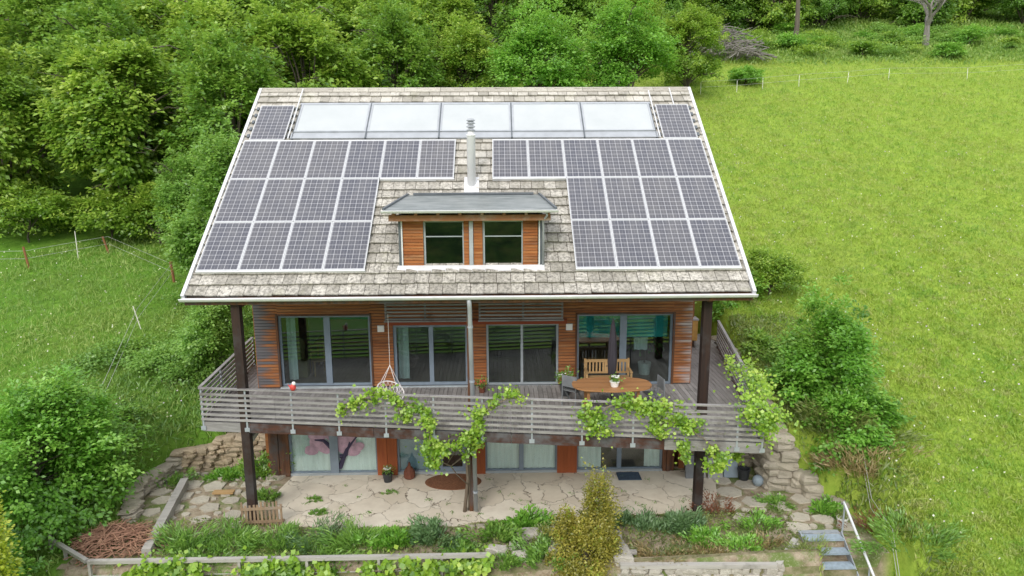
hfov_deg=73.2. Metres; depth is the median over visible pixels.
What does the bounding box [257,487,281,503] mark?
garden plant
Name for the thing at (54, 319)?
slope grass
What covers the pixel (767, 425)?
climbing vine
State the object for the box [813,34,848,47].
undergrowth bush
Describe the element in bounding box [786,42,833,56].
undergrowth bush
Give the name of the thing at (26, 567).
deciduous bush
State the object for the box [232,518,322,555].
grass clump
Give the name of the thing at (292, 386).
garden ornament
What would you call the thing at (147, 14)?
broadleaf tree
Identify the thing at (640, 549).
dry grass
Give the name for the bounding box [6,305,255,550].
hollow grass
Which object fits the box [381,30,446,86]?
broadleaf tree
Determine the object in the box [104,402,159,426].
nettle patch
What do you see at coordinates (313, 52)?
broadleaf tree
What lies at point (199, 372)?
nettle patch
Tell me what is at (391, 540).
garden plant
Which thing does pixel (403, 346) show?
curtain
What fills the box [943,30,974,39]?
undergrowth bush
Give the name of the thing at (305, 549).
lavender
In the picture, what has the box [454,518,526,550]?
garden plant
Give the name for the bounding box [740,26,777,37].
undergrowth bush
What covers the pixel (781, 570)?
bed wall
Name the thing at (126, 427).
nettle patch
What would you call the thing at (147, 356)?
nettle patch
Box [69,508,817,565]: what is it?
ground cover
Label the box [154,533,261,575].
garden plant
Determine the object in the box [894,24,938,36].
undergrowth bush
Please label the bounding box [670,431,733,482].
climbing vine
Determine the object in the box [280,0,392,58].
broadleaf tree
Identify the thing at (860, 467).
wild growth
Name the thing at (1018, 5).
broadleaf tree
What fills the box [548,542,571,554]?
rock
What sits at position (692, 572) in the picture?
bed wall
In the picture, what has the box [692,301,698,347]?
parasol
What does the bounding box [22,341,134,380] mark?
nettle patch
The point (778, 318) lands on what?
bank weeds
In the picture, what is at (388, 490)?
weed tuft
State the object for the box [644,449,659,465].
curtain
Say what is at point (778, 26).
undergrowth bush
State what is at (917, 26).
undergrowth bush
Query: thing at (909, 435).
wild growth
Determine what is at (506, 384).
sliding door
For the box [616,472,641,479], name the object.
doormat
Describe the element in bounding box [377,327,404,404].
hanging chair
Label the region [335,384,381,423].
climbing vine
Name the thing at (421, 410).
climbing vine
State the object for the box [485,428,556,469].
window
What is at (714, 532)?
garden plant
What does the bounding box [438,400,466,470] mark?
garden door
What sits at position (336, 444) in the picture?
window
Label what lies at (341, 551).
garden plant
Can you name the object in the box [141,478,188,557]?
kerb plank
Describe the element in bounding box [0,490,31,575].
yellow conifer
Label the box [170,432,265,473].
dry stone wall
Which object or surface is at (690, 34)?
broadleaf tree
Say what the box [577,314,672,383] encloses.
window
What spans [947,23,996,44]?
meadow shrub
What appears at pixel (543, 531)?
garden plant
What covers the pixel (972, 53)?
rough grass
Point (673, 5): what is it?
broadleaf tree
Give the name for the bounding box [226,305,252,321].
nettle patch
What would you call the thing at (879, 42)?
undergrowth bush
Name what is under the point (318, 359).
wooden chair
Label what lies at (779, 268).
feathery bush
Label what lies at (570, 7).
broadleaf tree
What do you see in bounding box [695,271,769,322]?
deciduous bush
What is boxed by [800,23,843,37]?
undergrowth bush
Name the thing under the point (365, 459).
curtain
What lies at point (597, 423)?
climbing vine
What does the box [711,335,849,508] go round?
boulder wall
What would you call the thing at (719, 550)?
dry grass
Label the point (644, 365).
houseplant
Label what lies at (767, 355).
wild growth
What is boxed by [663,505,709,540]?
garden plant
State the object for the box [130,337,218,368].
nettle patch
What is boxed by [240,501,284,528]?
pallet fence
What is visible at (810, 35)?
undergrowth bush
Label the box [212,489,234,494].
short board
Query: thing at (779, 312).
meadow flowers
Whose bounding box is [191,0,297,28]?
broadleaf tree
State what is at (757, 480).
garden ball
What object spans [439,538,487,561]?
garden plant
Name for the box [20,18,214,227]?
broadleaf tree
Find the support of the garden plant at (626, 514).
on the garden soil
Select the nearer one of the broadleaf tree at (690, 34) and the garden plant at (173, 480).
the garden plant at (173, 480)
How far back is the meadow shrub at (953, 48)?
60.68 m
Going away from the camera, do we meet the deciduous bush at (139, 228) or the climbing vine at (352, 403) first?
the climbing vine at (352, 403)
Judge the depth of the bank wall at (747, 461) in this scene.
20.45 m
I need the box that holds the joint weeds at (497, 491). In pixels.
[303,477,691,524]
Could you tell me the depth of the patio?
18.70 m
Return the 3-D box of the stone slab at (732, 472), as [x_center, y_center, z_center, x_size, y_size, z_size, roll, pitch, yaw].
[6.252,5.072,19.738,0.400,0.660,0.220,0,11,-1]
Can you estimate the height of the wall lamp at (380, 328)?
0.180 m
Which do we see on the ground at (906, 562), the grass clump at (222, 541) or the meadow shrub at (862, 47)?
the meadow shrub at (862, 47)
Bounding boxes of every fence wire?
[27,236,170,391]
[701,64,1023,86]
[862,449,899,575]
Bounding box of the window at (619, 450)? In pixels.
[577,420,661,468]
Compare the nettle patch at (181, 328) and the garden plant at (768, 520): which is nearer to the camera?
the garden plant at (768, 520)
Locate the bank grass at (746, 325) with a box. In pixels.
[727,310,1005,575]
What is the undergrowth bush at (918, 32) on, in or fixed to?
on the ground at (906, 562)
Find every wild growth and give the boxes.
[758,349,788,365]
[768,382,807,399]
[774,401,868,428]
[786,394,941,441]
[803,436,934,482]
[845,505,975,561]
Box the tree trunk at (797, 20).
[793,0,799,46]
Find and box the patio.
[275,470,716,527]
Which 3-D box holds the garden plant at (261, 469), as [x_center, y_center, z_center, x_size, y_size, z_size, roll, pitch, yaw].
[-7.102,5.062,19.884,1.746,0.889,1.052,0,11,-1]
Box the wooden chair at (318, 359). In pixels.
[310,342,325,376]
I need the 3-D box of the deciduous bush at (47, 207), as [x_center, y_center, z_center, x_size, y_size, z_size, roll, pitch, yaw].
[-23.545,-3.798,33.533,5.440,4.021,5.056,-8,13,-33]
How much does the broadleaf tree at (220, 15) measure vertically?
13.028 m
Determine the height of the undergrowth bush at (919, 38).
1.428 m
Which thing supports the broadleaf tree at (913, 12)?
on the ground at (906, 562)
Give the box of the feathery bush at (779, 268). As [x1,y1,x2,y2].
[746,246,817,295]
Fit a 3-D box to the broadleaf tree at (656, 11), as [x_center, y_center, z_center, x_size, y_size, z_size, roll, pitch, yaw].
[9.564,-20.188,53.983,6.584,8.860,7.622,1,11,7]
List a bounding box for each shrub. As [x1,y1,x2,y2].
[687,491,737,515]
[724,64,768,84]
[774,31,809,47]
[847,38,886,53]
[876,29,909,46]
[928,40,968,56]
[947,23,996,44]
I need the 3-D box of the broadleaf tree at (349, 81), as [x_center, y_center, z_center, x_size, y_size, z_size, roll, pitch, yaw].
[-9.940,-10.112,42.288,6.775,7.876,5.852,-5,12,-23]
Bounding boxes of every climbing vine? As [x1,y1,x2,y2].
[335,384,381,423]
[375,383,439,429]
[405,383,528,475]
[570,387,708,447]
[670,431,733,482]
[713,347,802,454]
[728,452,754,466]
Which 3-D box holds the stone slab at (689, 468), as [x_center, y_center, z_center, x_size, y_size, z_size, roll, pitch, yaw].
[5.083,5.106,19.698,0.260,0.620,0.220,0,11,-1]
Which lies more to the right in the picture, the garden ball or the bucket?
the garden ball
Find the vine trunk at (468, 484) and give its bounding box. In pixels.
[441,445,470,511]
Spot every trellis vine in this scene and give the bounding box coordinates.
[117,544,216,575]
[231,545,344,575]
[355,541,494,575]
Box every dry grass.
[627,535,696,570]
[663,533,733,554]
[746,526,788,550]
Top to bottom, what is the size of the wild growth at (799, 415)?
0.571 m
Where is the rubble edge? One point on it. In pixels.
(170, 466)
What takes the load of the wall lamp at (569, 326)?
attached to the house
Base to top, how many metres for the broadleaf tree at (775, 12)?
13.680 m
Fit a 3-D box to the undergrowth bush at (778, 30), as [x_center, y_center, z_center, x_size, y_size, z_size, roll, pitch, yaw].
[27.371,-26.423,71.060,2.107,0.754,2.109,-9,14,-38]
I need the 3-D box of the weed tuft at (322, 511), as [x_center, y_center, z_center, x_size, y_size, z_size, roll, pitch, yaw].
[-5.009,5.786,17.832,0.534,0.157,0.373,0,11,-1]
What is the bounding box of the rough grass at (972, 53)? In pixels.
[640,5,1023,65]
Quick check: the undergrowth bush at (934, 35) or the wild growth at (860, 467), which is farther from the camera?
the undergrowth bush at (934, 35)
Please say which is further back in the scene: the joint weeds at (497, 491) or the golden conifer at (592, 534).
the joint weeds at (497, 491)
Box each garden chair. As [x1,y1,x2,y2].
[561,374,583,405]
[643,374,664,405]
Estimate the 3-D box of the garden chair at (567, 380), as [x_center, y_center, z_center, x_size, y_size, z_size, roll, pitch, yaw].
[1.588,2.643,17.940,0.430,0.869,0.447,8,13,35]
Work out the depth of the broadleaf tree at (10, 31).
45.15 m
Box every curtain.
[286,318,298,379]
[291,435,376,470]
[398,327,409,378]
[487,399,518,467]
[524,401,554,467]
[578,446,600,466]
[634,337,647,349]
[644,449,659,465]
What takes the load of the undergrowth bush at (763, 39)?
on the ground at (906, 562)
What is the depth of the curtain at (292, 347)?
19.68 m
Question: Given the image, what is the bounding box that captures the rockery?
[612,530,633,565]
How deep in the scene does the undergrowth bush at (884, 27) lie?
71.82 m
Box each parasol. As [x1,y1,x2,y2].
[602,318,620,412]
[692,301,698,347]
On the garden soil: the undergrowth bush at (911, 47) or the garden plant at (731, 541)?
the garden plant at (731, 541)
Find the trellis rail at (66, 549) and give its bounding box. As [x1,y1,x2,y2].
[48,535,487,575]
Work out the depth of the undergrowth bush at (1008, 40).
66.13 m
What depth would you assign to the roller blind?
20.04 m
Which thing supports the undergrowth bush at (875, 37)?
on the ground at (906, 562)
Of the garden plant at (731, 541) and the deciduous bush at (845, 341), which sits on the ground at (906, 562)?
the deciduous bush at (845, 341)
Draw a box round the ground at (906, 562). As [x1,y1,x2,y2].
[0,0,1023,575]
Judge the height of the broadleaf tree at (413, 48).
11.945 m
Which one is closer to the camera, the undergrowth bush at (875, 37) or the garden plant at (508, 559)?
the garden plant at (508, 559)
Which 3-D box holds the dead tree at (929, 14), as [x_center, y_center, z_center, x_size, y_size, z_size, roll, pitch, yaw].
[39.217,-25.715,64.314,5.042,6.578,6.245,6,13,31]
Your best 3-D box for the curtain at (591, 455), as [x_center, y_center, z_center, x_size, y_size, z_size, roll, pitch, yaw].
[2.248,4.171,20.027,0.700,2.210,0.056,0,11,-1]
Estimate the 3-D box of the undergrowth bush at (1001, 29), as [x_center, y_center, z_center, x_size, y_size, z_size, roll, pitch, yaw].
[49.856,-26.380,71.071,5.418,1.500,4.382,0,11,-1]
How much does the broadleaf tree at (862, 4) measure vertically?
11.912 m
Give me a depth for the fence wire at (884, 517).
16.83 m
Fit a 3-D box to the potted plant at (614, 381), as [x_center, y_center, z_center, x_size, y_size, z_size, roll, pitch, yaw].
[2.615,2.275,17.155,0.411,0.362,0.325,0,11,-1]
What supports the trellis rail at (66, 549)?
on the garden soil
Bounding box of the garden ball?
[752,475,763,485]
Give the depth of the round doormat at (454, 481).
19.43 m
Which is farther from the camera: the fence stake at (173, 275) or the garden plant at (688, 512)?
the fence stake at (173, 275)
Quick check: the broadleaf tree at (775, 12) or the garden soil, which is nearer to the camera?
the garden soil
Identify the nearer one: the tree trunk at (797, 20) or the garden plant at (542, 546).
the garden plant at (542, 546)
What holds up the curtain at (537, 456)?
hanging from the house
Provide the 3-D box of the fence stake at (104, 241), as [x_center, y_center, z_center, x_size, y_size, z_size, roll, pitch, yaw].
[-19.408,-1.967,32.978,0.345,1.024,0.095,0,11,-1]
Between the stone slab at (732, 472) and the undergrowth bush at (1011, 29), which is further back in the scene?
the undergrowth bush at (1011, 29)
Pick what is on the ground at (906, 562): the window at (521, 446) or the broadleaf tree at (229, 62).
the broadleaf tree at (229, 62)
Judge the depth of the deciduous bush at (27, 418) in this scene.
16.84 m
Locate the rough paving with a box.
[141,471,285,529]
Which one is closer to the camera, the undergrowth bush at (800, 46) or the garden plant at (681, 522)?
the garden plant at (681, 522)
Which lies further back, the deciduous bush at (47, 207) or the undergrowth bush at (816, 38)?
the undergrowth bush at (816, 38)
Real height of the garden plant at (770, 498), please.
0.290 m
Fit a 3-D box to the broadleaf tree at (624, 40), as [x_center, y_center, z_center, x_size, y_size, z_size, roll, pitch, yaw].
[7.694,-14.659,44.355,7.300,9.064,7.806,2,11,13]
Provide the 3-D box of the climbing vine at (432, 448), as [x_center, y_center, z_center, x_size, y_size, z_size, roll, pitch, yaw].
[-1.076,3.331,16.124,2.943,2.511,0.994,0,11,-1]
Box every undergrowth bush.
[736,29,754,40]
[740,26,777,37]
[743,29,791,49]
[748,36,773,47]
[768,20,803,30]
[770,29,788,33]
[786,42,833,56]
[789,42,828,49]
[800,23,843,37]
[801,32,822,39]
[805,33,846,44]
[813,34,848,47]
[842,38,895,49]
[850,29,879,37]
[861,32,885,40]
[867,21,899,31]
[870,43,909,55]
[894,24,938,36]
[896,39,922,52]
[904,23,930,29]
[907,33,936,43]
[909,28,931,35]
[930,22,966,32]
[930,32,944,37]
[931,33,955,41]
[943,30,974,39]
[982,23,1020,34]
[992,28,1019,35]
[995,35,1023,43]
[999,41,1017,47]
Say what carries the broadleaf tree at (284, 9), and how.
on the ground at (906, 562)
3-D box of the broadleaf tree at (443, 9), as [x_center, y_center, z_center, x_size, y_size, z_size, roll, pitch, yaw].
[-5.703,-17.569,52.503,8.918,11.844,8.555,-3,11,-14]
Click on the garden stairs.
(835, 565)
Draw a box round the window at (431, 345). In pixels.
[393,325,467,387]
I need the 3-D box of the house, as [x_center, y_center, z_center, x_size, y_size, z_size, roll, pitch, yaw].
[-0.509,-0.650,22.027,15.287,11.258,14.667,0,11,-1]
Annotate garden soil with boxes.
[57,465,888,575]
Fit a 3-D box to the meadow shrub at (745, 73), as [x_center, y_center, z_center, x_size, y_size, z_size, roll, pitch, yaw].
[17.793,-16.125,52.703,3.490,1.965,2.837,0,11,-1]
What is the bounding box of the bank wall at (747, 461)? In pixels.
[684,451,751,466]
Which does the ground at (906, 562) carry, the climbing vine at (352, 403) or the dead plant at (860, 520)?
the dead plant at (860, 520)
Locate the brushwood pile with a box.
[689,23,776,61]
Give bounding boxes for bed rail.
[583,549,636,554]
[620,562,777,568]
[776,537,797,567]
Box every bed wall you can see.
[617,567,779,575]
[777,543,799,575]
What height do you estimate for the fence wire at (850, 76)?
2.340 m
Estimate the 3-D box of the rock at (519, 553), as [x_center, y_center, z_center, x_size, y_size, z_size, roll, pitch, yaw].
[0.258,6.163,15.826,0.487,0.251,0.381,10,15,44]
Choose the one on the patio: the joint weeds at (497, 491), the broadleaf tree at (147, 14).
the joint weeds at (497, 491)
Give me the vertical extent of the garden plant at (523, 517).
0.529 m
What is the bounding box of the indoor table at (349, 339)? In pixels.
[314,335,369,364]
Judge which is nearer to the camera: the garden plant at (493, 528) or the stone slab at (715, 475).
the garden plant at (493, 528)
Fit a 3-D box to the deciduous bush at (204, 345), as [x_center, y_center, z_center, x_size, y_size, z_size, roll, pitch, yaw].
[-9.722,1.460,22.753,2.793,4.141,3.409,0,11,-1]
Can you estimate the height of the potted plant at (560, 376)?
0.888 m
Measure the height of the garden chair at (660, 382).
0.869 m
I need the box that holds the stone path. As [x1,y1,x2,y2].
[712,477,853,533]
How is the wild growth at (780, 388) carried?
on the ground at (906, 562)
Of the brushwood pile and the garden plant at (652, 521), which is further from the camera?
the brushwood pile
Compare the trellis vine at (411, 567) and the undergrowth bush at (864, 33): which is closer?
the trellis vine at (411, 567)
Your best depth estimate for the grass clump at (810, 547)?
15.86 m
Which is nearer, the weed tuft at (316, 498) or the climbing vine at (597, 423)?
the climbing vine at (597, 423)
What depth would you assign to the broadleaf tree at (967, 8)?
76.20 m
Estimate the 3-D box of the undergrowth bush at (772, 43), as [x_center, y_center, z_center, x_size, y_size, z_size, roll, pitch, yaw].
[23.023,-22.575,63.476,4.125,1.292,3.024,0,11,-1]
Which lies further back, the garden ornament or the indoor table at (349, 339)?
the indoor table at (349, 339)
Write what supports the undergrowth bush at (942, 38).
on the ground at (906, 562)
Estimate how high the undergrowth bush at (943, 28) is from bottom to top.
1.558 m
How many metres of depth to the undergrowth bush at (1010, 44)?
64.51 m
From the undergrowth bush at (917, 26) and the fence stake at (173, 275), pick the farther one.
the undergrowth bush at (917, 26)
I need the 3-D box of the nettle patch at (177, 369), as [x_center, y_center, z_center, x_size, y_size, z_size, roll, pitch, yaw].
[-11.155,2.666,22.662,2.897,0.812,2.218,0,11,-1]
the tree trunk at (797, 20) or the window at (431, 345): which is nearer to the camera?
the window at (431, 345)
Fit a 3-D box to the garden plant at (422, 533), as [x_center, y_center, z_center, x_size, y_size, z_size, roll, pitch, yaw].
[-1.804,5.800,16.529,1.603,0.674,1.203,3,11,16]
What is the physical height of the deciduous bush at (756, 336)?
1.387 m
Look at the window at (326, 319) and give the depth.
19.38 m
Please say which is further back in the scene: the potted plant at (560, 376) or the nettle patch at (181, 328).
the nettle patch at (181, 328)
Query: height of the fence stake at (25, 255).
1.212 m
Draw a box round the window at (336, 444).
[289,434,377,472]
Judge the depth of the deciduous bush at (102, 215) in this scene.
33.47 m
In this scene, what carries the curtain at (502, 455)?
hanging from the house
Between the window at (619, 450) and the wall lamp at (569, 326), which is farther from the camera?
the window at (619, 450)
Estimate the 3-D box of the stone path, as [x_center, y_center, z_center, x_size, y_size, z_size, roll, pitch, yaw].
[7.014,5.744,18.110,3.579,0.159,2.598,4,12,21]
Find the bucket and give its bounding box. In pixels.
[737,465,750,480]
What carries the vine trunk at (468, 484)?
on the patio
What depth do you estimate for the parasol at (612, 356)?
17.27 m
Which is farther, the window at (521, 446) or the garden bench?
the window at (521, 446)
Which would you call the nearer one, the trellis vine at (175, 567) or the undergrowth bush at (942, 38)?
the trellis vine at (175, 567)
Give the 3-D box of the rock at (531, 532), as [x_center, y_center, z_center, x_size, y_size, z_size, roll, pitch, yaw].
[0.468,5.984,16.636,0.733,0.319,0.431,0,11,-1]
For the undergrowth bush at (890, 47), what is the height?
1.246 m
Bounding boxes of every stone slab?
[685,455,693,478]
[707,457,722,477]
[723,455,737,477]
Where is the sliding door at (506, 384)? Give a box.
[486,324,558,388]
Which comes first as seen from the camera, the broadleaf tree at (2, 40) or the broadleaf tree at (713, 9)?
the broadleaf tree at (2, 40)
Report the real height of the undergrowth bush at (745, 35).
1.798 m
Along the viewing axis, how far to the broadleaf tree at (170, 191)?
31.45 m
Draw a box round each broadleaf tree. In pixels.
[0,0,43,49]
[0,0,121,132]
[0,25,16,160]
[0,39,89,233]
[17,0,177,186]
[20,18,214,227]
[80,0,210,111]
[139,0,293,141]
[140,143,205,233]
[147,11,292,190]
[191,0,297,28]
[241,1,388,87]
[256,0,306,24]
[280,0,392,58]
[306,58,382,87]
[347,0,436,20]
[350,0,447,87]
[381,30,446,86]
[396,0,492,86]
[420,9,502,88]
[464,0,538,84]
[479,0,605,86]
[509,0,598,67]
[578,0,687,86]
[581,0,613,31]
[596,0,676,55]
[647,1,733,86]
[655,0,699,26]
[678,0,730,29]
[708,0,768,31]
[740,0,823,30]
[794,0,859,26]
[836,0,902,19]
[879,0,966,28]
[938,0,1008,25]
[982,0,1023,23]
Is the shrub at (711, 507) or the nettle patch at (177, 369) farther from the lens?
the nettle patch at (177, 369)
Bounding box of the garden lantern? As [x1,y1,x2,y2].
[404,462,414,479]
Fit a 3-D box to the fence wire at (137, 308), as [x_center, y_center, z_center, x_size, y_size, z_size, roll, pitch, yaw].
[-18.513,0.105,28.640,19.258,3.432,6.908,7,13,33]
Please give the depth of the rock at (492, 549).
15.97 m
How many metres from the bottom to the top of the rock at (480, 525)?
0.150 m
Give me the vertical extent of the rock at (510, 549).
0.212 m
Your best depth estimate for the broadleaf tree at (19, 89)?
34.37 m
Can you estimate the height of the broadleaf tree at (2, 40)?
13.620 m
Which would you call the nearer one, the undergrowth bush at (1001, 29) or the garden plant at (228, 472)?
the garden plant at (228, 472)
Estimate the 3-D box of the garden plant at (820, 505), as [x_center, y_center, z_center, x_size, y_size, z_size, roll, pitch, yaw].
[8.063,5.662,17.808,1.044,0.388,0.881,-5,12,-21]
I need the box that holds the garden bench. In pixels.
[584,358,632,393]
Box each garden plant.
[154,467,198,489]
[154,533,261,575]
[198,464,241,481]
[234,450,295,480]
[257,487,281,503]
[276,531,375,575]
[345,523,417,552]
[405,513,471,552]
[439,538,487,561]
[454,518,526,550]
[474,547,531,571]
[499,504,556,534]
[509,532,582,574]
[529,519,555,545]
[584,499,634,527]
[628,505,686,541]
[663,505,703,520]
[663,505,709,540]
[677,522,722,550]
[704,530,768,552]
[717,506,783,532]
[751,491,797,509]
[807,493,846,518]
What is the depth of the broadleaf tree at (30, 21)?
42.42 m
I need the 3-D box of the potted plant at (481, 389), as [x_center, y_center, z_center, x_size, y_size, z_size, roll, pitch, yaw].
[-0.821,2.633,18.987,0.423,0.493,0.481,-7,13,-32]
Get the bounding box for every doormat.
[425,473,480,489]
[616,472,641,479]
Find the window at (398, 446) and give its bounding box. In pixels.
[397,439,437,471]
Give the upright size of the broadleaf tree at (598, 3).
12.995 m
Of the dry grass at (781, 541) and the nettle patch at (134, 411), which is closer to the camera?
the dry grass at (781, 541)
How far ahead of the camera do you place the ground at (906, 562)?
28.92 m
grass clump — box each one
[146,516,225,555]
[181,512,273,563]
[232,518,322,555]
[304,514,387,554]
[773,532,835,565]
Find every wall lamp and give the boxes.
[377,325,383,331]
[566,324,572,329]
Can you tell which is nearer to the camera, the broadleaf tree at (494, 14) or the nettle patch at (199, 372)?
the nettle patch at (199, 372)
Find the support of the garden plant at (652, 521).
on the garden soil
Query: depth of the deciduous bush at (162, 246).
31.57 m
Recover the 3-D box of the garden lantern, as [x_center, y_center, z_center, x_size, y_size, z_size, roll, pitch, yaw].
[-2.939,5.199,19.728,0.340,0.500,0.323,0,11,-1]
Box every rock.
[477,524,485,530]
[486,544,508,556]
[509,542,524,551]
[512,550,526,562]
[517,527,541,542]
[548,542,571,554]
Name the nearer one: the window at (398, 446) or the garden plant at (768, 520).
the garden plant at (768, 520)
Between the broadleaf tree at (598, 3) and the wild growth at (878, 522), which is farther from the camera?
the broadleaf tree at (598, 3)
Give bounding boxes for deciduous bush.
[0,168,84,245]
[0,363,165,558]
[0,517,52,575]
[59,186,149,238]
[107,181,184,242]
[146,191,200,255]
[155,201,212,273]
[167,305,255,386]
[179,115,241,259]
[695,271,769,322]
[737,326,792,359]
[759,268,921,476]
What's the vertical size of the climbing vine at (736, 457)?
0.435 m
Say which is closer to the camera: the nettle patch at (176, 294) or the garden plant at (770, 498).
the garden plant at (770, 498)
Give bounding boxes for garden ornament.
[288,382,295,390]
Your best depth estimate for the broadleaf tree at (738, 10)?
71.24 m
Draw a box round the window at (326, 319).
[278,316,372,388]
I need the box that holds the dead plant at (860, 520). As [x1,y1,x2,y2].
[833,502,886,533]
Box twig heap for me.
[63,518,167,570]
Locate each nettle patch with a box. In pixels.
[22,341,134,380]
[80,418,143,444]
[86,334,168,356]
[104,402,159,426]
[111,344,182,377]
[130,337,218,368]
[141,355,217,386]
[145,290,186,306]
[153,318,229,337]
[166,360,217,381]
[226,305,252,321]
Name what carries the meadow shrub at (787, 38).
on the ground at (906, 562)
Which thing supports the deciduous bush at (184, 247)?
on the ground at (906, 562)
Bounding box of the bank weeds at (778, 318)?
[726,314,1008,575]
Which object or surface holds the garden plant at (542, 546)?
on the garden soil
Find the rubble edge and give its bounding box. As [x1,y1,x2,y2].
[117,457,182,522]
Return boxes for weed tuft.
[304,494,322,502]
[307,507,327,515]
[380,489,397,494]
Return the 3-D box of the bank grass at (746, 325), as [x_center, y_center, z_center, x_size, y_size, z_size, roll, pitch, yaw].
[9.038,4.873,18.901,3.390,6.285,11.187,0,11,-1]
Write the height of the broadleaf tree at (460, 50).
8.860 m
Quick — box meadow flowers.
[1,112,1023,558]
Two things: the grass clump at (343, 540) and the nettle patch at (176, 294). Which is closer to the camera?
the grass clump at (343, 540)
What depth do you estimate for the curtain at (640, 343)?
19.90 m
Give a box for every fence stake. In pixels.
[22,246,29,268]
[102,236,109,252]
[169,261,174,282]
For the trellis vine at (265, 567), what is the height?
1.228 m
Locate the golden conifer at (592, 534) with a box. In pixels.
[542,453,625,575]
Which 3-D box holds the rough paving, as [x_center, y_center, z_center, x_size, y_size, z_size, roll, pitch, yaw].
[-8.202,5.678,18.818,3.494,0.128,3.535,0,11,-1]
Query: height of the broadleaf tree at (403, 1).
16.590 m
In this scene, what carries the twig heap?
on the garden soil
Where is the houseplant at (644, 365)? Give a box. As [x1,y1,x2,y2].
[628,337,664,374]
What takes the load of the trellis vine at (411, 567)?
attached to the trellis rail at (66, 549)
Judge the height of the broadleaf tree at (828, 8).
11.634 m
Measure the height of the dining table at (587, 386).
0.750 m
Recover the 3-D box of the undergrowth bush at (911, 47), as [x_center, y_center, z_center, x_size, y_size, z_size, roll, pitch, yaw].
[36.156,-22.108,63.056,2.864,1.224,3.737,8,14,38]
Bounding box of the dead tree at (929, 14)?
[909,0,945,45]
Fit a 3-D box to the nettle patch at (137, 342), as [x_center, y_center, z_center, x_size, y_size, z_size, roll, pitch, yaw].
[-13.598,2.046,24.398,2.823,0.796,2.889,-10,15,-42]
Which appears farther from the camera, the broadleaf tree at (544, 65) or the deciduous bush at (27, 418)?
the broadleaf tree at (544, 65)
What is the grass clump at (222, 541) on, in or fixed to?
on the garden soil
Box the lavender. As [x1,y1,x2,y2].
[279,509,356,555]
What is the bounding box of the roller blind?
[400,439,435,468]
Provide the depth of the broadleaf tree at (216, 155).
26.24 m
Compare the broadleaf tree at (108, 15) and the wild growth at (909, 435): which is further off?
the broadleaf tree at (108, 15)
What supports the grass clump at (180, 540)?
on the garden soil
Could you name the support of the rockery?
on the garden soil
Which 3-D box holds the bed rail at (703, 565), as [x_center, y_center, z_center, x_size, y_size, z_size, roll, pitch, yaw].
[4.172,6.218,15.446,3.501,0.090,0.130,0,11,0]
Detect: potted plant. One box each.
[379,464,395,482]
[476,375,488,392]
[551,365,581,395]
[609,371,625,386]
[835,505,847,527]
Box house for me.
[178,87,765,523]
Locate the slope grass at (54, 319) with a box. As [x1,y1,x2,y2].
[0,232,256,575]
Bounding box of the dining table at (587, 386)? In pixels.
[572,377,651,409]
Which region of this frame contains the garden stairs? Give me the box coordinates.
[798,501,874,575]
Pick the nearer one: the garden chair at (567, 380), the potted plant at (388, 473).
the garden chair at (567, 380)

